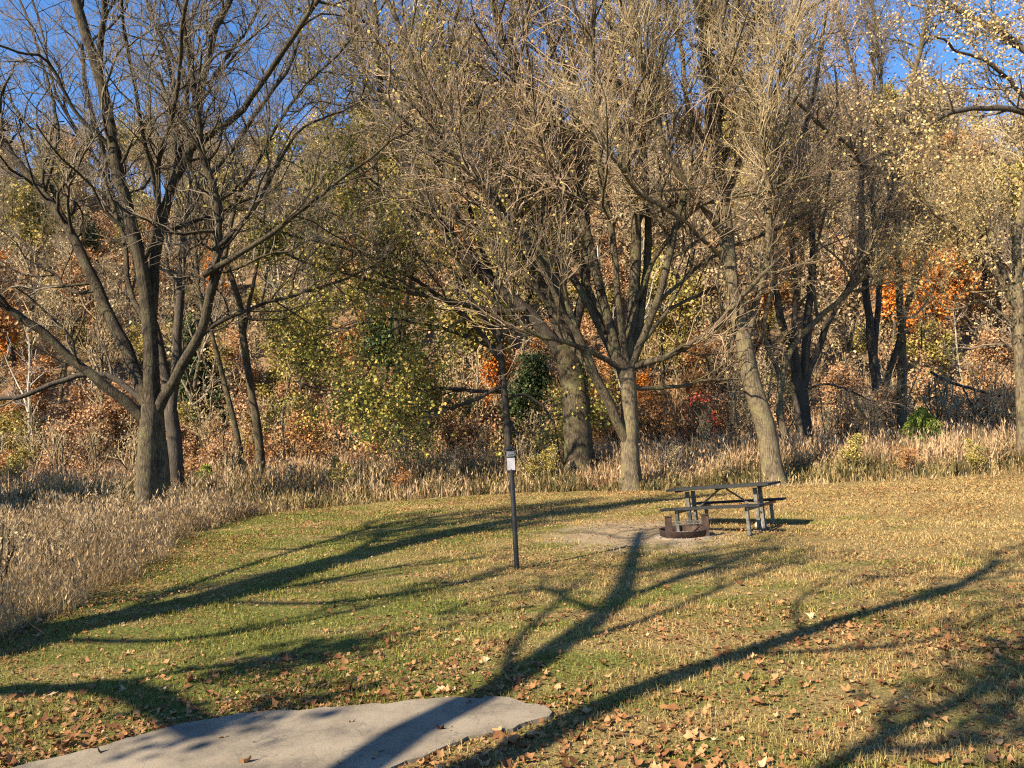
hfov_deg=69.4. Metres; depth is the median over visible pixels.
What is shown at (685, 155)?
tree
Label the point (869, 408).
shrub
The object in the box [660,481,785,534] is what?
picnic table
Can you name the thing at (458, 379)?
sapling
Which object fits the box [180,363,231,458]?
sapling
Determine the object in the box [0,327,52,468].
sycamore tree
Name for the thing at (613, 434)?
shrub
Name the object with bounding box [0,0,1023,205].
sky
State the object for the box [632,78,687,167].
tree
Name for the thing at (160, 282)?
tree
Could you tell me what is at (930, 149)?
tree
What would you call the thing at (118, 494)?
shrub
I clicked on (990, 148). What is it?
tree
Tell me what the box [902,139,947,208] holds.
tree
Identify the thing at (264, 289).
tree
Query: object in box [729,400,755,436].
shrub
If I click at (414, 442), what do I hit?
shrub
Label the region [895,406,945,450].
cedar bush
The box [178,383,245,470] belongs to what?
sapling
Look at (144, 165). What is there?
tree
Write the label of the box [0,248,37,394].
tree
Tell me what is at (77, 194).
tree
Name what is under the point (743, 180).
tree
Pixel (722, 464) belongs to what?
shrub
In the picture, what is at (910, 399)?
sapling
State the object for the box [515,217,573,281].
tree
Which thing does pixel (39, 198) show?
tree
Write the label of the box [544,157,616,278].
tree
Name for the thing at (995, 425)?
shrub
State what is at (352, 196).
tree
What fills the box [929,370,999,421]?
fallen branch
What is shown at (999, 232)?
tree
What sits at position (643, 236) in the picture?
tree
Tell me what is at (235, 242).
tree
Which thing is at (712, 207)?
tree
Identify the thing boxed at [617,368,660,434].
tree
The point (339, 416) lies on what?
sapling
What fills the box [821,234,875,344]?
tree
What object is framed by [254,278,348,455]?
tree
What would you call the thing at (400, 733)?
path
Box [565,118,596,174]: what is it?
tree
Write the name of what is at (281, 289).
sycamore tree
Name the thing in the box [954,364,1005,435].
sapling
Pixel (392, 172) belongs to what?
tree
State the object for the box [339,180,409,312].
tree
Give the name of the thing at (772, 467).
tree
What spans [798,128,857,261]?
tree
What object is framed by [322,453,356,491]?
shrub
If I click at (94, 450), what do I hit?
shrub
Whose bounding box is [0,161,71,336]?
tree
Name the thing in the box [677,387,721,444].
shrub
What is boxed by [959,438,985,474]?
shrub
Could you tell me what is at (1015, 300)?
tree
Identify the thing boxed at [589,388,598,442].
tree
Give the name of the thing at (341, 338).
tree
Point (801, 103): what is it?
tree
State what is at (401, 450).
sapling
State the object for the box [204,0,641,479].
tree
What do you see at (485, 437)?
shrub
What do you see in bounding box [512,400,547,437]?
shrub
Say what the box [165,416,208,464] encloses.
shrub
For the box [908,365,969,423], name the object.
shrub
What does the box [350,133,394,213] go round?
tree
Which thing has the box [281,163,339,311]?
tree
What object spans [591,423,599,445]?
shrub
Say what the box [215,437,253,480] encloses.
shrub
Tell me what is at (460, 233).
tree
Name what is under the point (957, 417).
shrub
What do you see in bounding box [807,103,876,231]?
tree
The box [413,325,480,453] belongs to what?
sapling
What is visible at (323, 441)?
shrub
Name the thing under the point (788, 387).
sapling
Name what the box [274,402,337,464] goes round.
shrub
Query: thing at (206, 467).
cedar bush
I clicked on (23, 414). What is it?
sapling
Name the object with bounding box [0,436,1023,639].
tall dry grass
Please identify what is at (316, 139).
hillside wood
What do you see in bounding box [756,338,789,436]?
sapling
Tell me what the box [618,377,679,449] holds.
shrub
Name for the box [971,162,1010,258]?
tree
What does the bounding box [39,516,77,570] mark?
shrub
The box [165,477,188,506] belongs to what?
shrub
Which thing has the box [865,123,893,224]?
tree
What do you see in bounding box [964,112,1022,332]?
tree
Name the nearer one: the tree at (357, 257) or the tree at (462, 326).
the tree at (462, 326)
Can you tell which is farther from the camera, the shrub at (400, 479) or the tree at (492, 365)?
the tree at (492, 365)
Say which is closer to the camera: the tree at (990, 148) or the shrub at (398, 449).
the shrub at (398, 449)
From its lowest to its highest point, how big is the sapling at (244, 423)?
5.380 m
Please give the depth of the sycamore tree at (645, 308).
42.94 m
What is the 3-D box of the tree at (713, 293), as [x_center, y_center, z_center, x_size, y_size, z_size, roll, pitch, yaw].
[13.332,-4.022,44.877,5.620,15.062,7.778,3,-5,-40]
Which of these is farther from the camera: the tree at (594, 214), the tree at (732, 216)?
the tree at (594, 214)
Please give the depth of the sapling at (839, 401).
24.74 m
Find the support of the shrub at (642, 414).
on the ground at (618, 541)
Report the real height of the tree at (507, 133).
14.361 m
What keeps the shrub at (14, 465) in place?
on the ground at (618, 541)
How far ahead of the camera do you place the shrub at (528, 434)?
23.68 m
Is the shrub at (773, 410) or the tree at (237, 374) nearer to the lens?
the shrub at (773, 410)
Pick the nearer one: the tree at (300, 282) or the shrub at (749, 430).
the shrub at (749, 430)
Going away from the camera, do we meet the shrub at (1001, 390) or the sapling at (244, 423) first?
the shrub at (1001, 390)
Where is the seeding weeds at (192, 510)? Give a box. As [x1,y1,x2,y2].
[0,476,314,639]
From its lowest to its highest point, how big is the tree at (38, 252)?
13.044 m
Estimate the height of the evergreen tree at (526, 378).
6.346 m
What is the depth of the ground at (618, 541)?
6.53 m
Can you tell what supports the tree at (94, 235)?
on the ground at (618, 541)
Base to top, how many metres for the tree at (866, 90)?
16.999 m
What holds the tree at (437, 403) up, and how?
on the ground at (618, 541)
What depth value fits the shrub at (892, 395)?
28.05 m
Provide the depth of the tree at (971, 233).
60.89 m
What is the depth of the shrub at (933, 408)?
41.34 m
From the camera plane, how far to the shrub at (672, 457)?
20.39 m
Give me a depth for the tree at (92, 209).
86.86 m
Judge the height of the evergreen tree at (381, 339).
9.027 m
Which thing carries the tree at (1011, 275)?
on the ground at (618, 541)
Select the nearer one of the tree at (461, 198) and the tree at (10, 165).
the tree at (461, 198)
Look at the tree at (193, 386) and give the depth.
41.97 m
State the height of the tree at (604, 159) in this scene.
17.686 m
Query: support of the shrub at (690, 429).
on the ground at (618, 541)
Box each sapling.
[11,382,67,471]
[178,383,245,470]
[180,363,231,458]
[220,415,252,463]
[222,384,266,443]
[224,352,306,465]
[313,362,370,462]
[384,408,433,479]
[403,386,431,464]
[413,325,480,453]
[432,339,491,438]
[448,321,534,426]
[708,335,779,440]
[724,374,770,453]
[732,369,769,436]
[735,339,790,413]
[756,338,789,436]
[761,345,825,430]
[813,379,861,439]
[864,345,907,410]
[879,354,925,415]
[928,362,968,430]
[952,342,1006,401]
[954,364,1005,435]
[999,328,1014,381]
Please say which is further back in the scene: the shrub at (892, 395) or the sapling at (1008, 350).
the sapling at (1008, 350)
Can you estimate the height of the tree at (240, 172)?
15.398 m
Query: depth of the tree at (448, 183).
68.06 m
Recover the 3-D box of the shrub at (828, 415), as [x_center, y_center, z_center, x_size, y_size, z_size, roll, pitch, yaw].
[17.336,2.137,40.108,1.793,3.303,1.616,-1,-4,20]
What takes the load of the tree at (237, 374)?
on the ground at (618, 541)
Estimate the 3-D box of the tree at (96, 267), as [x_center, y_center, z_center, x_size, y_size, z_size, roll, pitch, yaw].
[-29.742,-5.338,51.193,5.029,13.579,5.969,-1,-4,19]
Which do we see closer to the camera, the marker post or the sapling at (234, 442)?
the marker post
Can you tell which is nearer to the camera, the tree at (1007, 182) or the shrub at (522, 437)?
the shrub at (522, 437)
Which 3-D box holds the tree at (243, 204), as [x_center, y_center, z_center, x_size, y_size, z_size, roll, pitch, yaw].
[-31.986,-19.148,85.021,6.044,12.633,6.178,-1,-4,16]
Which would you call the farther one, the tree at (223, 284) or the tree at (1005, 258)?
the tree at (223, 284)
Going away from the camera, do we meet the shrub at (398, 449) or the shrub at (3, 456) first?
the shrub at (398, 449)
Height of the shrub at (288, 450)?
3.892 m
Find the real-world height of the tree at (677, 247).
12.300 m
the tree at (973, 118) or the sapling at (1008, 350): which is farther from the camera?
the tree at (973, 118)
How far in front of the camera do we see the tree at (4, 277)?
49.90 m
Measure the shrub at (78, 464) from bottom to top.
3.734 m
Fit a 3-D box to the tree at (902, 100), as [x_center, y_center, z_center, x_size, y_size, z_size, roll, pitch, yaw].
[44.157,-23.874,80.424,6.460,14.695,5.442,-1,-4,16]
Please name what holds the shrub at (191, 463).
on the ground at (618, 541)
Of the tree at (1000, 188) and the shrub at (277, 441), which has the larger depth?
the tree at (1000, 188)
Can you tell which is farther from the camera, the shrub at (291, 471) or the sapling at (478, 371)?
the sapling at (478, 371)
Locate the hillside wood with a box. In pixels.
[0,49,1023,252]
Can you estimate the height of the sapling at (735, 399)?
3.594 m
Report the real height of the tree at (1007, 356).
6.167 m
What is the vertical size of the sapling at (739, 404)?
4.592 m
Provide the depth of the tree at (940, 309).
50.55 m
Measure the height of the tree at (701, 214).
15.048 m
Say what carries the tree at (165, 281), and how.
on the ground at (618, 541)
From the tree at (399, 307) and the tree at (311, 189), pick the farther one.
the tree at (311, 189)
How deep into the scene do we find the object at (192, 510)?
11.83 m
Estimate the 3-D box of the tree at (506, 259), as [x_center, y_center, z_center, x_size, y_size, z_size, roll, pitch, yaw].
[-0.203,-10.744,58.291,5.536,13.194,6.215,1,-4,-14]
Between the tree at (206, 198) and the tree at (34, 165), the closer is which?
the tree at (206, 198)
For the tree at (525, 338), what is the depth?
47.72 m
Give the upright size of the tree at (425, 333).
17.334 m
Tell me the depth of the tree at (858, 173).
72.00 m
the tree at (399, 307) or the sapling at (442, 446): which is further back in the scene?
the tree at (399, 307)
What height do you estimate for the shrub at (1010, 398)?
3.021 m
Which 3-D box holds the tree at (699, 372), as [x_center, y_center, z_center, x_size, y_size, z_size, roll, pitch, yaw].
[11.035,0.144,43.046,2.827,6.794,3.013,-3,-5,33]
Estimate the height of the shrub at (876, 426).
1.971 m
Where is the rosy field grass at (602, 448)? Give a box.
[0,358,1023,502]
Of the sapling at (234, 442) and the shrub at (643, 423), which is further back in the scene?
the shrub at (643, 423)
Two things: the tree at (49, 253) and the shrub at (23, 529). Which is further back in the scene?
the tree at (49, 253)
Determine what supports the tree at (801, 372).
on the ground at (618, 541)
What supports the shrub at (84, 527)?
on the ground at (618, 541)
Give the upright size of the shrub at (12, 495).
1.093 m
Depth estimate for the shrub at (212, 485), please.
19.36 m
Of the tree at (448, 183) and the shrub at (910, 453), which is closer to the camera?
the shrub at (910, 453)
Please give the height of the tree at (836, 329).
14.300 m
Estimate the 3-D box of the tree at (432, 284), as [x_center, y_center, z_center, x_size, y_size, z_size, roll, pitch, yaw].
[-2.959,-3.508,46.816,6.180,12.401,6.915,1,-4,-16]
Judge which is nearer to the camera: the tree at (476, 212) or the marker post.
the marker post
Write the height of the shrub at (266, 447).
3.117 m
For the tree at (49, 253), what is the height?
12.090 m
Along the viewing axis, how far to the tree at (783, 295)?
47.49 m
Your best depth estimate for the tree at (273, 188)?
88.86 m
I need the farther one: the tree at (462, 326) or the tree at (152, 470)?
the tree at (462, 326)
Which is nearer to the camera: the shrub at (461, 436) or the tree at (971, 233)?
the shrub at (461, 436)
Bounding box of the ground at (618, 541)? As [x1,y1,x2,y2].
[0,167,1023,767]
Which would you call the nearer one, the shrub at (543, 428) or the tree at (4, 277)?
the shrub at (543, 428)
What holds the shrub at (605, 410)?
on the ground at (618, 541)
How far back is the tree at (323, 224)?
66.81 m
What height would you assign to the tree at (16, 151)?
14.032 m
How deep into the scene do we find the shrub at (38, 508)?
14.80 m
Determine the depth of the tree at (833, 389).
41.61 m
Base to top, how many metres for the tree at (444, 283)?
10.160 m
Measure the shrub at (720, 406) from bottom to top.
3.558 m
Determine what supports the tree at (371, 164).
on the ground at (618, 541)
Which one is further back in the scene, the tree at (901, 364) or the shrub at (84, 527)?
the tree at (901, 364)
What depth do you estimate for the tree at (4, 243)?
53.52 m
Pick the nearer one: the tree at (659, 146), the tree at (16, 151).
the tree at (659, 146)
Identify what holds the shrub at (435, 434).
on the ground at (618, 541)
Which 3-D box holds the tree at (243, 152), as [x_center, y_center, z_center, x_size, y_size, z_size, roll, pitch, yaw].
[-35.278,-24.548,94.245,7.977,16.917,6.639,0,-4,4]
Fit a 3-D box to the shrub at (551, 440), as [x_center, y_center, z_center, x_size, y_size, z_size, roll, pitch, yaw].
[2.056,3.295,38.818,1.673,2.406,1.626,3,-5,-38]
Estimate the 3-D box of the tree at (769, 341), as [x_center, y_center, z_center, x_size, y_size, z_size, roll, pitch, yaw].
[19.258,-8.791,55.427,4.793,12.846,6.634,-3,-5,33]
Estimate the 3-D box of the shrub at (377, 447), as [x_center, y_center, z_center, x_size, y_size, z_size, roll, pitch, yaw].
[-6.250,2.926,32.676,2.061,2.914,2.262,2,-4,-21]
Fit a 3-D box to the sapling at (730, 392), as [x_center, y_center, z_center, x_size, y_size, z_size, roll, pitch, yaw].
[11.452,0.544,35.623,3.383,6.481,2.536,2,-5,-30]
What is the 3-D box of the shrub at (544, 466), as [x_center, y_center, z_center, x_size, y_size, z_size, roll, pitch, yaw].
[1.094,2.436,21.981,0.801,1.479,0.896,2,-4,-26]
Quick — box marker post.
[505,446,518,569]
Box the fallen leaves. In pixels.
[0,474,1023,767]
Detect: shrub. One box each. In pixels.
[0,427,18,468]
[0,447,36,475]
[0,447,36,480]
[0,512,38,609]
[2,485,26,507]
[10,514,34,558]
[11,419,62,472]
[26,498,49,525]
[31,415,102,479]
[37,411,87,472]
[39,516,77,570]
[63,508,104,558]
[75,410,125,472]
[90,473,129,513]
[96,412,139,472]
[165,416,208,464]
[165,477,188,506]
[184,447,214,479]
[195,416,240,469]
[204,478,224,497]
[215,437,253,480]
[236,419,287,468]
[261,411,300,458]
[266,421,287,459]
[270,454,298,492]
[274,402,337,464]
[310,430,332,456]
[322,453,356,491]
[327,359,437,463]
[347,425,389,465]
[383,422,415,463]
[384,461,413,490]
[388,419,430,454]
[419,398,440,456]
[433,385,499,455]
[435,407,484,455]
[438,451,462,480]
[470,420,498,456]
[498,424,544,467]
[511,429,540,474]
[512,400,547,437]
[518,451,538,477]
[527,412,560,455]
[534,443,563,482]
[538,428,561,449]
[549,410,563,444]
[589,382,620,445]
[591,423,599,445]
[594,410,620,451]
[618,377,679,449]
[620,392,652,433]
[657,440,682,476]
[660,391,724,447]
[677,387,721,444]
[693,396,735,448]
[700,389,751,441]
[714,451,733,473]
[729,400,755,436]
[738,414,756,437]
[748,385,794,433]
[785,397,819,440]
[817,394,843,431]
[831,401,875,448]
[836,432,866,468]
[843,385,874,427]
[848,370,888,425]
[859,410,895,442]
[868,382,917,437]
[892,443,924,472]
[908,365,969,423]
[915,394,948,424]
[940,391,991,428]
[956,376,1008,428]
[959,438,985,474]
[973,381,1015,429]
[985,372,1015,419]
[990,400,1014,432]
[1004,396,1015,432]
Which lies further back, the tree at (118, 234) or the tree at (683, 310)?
the tree at (118, 234)
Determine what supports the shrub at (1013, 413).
on the ground at (618, 541)
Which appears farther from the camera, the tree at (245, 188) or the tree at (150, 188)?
the tree at (150, 188)
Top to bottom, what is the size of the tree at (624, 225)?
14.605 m
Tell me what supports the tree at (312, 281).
on the ground at (618, 541)
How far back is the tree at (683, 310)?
46.04 m
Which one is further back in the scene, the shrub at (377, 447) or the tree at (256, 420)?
the shrub at (377, 447)
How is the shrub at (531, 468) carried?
on the ground at (618, 541)
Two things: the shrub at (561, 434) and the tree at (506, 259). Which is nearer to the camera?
the shrub at (561, 434)
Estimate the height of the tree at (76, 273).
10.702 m
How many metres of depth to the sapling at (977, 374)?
38.65 m
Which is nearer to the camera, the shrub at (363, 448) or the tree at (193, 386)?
the shrub at (363, 448)
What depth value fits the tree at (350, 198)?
84.03 m
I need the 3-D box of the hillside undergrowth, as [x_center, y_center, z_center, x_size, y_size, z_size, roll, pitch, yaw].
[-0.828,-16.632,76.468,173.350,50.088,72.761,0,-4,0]
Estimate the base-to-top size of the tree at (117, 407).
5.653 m
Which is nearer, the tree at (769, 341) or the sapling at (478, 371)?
the sapling at (478, 371)
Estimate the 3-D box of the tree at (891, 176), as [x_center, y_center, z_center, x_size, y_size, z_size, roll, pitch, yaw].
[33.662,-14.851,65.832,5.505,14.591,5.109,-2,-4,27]
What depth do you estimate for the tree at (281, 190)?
82.25 m
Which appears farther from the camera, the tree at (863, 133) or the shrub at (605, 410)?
the tree at (863, 133)
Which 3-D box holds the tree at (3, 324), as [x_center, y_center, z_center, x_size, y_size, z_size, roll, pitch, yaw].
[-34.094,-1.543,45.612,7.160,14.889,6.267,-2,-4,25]
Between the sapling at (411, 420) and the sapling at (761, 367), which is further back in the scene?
the sapling at (761, 367)
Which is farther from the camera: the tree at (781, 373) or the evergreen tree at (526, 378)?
the evergreen tree at (526, 378)
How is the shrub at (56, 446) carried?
on the ground at (618, 541)
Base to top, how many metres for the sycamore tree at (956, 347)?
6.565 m
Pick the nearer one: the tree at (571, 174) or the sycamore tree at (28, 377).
the sycamore tree at (28, 377)
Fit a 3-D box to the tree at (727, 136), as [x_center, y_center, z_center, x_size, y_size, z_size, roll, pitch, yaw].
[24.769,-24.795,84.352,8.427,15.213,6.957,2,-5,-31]
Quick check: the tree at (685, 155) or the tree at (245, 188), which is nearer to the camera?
the tree at (245, 188)
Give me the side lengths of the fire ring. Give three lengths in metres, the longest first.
0.880 x 0.880 x 0.378 m
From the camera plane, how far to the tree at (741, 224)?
58.39 m
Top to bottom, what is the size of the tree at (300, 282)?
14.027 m
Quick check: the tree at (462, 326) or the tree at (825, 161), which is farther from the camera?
the tree at (825, 161)
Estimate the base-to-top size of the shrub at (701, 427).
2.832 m
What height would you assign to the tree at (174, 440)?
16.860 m
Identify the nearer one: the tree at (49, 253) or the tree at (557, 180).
the tree at (557, 180)
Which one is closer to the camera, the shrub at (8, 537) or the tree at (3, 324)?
the shrub at (8, 537)
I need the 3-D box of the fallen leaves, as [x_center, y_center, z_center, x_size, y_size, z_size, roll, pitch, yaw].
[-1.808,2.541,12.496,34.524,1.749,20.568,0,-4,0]
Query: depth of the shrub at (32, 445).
39.34 m
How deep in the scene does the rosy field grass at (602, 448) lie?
22.97 m
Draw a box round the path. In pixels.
[12,696,551,767]
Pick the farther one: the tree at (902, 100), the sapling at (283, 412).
the tree at (902, 100)
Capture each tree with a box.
[0,0,309,492]
[0,0,502,511]
[0,135,34,188]
[0,148,30,257]
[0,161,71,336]
[0,180,28,262]
[0,184,72,284]
[0,218,35,332]
[0,226,88,445]
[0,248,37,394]
[0,251,32,319]
[0,271,31,372]
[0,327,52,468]
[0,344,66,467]
[0,349,59,426]
[9,169,73,274]
[26,140,91,243]
[34,190,66,273]
[40,201,143,403]
[51,247,109,375]
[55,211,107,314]
[58,264,138,471]
[63,169,116,261]
[72,187,111,260]
[88,210,117,261]
[96,377,138,460]
[110,184,173,320]
[114,213,255,425]
[115,10,295,479]
[120,199,187,289]
[125,117,202,216]
[126,148,186,223]
[133,196,195,308]
[161,305,235,456]
[170,170,244,275]
[171,159,238,273]
[187,0,670,481]
[197,139,254,206]
[200,251,231,311]
[203,130,262,184]
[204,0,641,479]
[207,181,254,304]
[218,354,265,440]
[224,168,252,234]
[231,172,313,312]
[236,216,326,371]
[237,0,571,466]
[240,159,305,351]
[246,175,280,226]
[248,149,323,306]
[253,172,287,222]
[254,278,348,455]
[255,176,352,396]
[257,222,331,301]
[269,149,293,219]
[271,368,333,457]
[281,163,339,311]
[290,152,339,288]
[298,193,339,310]
[299,0,901,491]
[317,374,367,454]
[331,308,388,438]
[333,182,369,214]
[334,167,370,239]
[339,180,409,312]
[339,224,379,291]
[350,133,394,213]
[355,301,440,454]
[366,140,419,258]
[366,156,436,298]
[367,167,445,430]
[376,275,414,321]
[412,149,472,208]
[414,251,479,376]
[417,231,507,420]
[422,381,450,449]
[425,191,484,335]
[434,249,532,424]
[436,171,476,283]
[460,161,535,270]
[472,172,527,288]
[474,346,517,406]
[484,117,530,166]
[492,188,596,398]
[497,347,558,444]
[515,0,884,485]
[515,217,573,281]
[530,141,596,234]
[534,356,558,440]
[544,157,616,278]
[564,105,649,236]
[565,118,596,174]
[570,245,683,438]
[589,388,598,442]
[590,178,616,243]
[597,153,685,275]
[611,137,685,327]
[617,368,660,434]
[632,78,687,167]
[638,124,680,278]
[640,250,710,415]
[643,185,714,322]
[666,115,703,233]
[668,166,784,359]
[670,214,789,428]
[674,328,728,408]
[677,125,728,240]
[694,173,752,264]
[701,103,750,218]
[716,0,969,446]
[722,221,805,355]
[727,136,788,324]
[728,37,947,453]
[731,175,785,238]
[735,199,799,347]
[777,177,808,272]
[778,85,854,129]
[780,202,903,433]
[787,80,851,217]
[790,0,1003,441]
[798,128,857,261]
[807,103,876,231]
[814,76,876,216]
[816,359,871,422]
[821,83,890,193]
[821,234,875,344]
[826,119,906,222]
[827,0,983,435]
[833,168,881,312]
[836,0,1023,178]
[847,0,1023,456]
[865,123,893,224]
[869,253,941,370]
[875,142,918,275]
[893,94,955,145]
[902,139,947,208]
[905,176,991,368]
[909,108,974,276]
[917,105,1004,180]
[918,237,987,326]
[920,173,987,313]
[935,124,1004,280]
[937,306,1010,384]
[939,209,1023,357]
[951,126,982,146]
[961,324,1014,390]
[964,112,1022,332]
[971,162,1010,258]
[978,139,1022,221]
[980,180,1023,309]
[996,130,1022,178]
[997,151,1023,242]
[1008,248,1023,289]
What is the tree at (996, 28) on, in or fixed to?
on the ground at (618, 541)
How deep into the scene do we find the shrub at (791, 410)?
40.11 m
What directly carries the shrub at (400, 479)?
on the ground at (618, 541)
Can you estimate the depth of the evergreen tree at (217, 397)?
45.45 m
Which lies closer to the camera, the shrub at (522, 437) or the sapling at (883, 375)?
the shrub at (522, 437)
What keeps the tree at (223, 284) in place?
on the ground at (618, 541)
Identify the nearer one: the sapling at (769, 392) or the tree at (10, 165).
the sapling at (769, 392)
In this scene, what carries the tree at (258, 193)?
on the ground at (618, 541)
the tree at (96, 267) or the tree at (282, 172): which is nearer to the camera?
the tree at (96, 267)
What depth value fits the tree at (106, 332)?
44.13 m
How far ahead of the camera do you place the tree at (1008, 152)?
84.70 m
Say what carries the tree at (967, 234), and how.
on the ground at (618, 541)
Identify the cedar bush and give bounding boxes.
[193,464,215,483]
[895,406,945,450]
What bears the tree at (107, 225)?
on the ground at (618, 541)
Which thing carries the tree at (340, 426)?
on the ground at (618, 541)
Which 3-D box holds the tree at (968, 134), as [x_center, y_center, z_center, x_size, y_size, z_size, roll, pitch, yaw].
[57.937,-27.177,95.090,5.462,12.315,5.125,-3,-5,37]
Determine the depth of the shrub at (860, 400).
37.45 m
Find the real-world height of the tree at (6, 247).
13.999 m
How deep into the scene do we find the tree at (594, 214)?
77.84 m
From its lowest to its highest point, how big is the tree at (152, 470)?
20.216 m
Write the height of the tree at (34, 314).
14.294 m
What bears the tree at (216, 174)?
on the ground at (618, 541)
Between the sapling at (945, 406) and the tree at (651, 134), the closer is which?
the sapling at (945, 406)
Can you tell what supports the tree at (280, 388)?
on the ground at (618, 541)
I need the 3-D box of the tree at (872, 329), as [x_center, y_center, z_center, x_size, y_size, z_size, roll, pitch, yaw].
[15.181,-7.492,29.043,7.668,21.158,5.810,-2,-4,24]
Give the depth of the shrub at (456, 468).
21.84 m
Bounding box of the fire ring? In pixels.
[654,514,714,539]
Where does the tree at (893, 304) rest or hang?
on the ground at (618, 541)
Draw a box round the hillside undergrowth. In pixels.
[0,140,1023,467]
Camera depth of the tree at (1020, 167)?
64.99 m
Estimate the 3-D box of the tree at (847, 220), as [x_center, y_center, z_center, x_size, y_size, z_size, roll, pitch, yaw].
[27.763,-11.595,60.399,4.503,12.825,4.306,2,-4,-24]
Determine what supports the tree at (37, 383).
on the ground at (618, 541)
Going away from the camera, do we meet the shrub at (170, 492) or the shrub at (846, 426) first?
the shrub at (170, 492)
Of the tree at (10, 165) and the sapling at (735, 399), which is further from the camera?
the tree at (10, 165)
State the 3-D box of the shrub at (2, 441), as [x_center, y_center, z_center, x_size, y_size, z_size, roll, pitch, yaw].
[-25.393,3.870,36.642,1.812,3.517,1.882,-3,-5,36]
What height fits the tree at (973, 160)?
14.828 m
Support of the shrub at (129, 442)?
on the ground at (618, 541)
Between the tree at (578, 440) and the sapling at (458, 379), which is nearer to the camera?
the tree at (578, 440)
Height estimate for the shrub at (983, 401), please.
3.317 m
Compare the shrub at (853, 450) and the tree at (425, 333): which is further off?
the tree at (425, 333)
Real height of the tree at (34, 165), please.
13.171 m
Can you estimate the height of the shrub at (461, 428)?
4.297 m
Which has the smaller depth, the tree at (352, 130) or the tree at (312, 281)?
the tree at (352, 130)

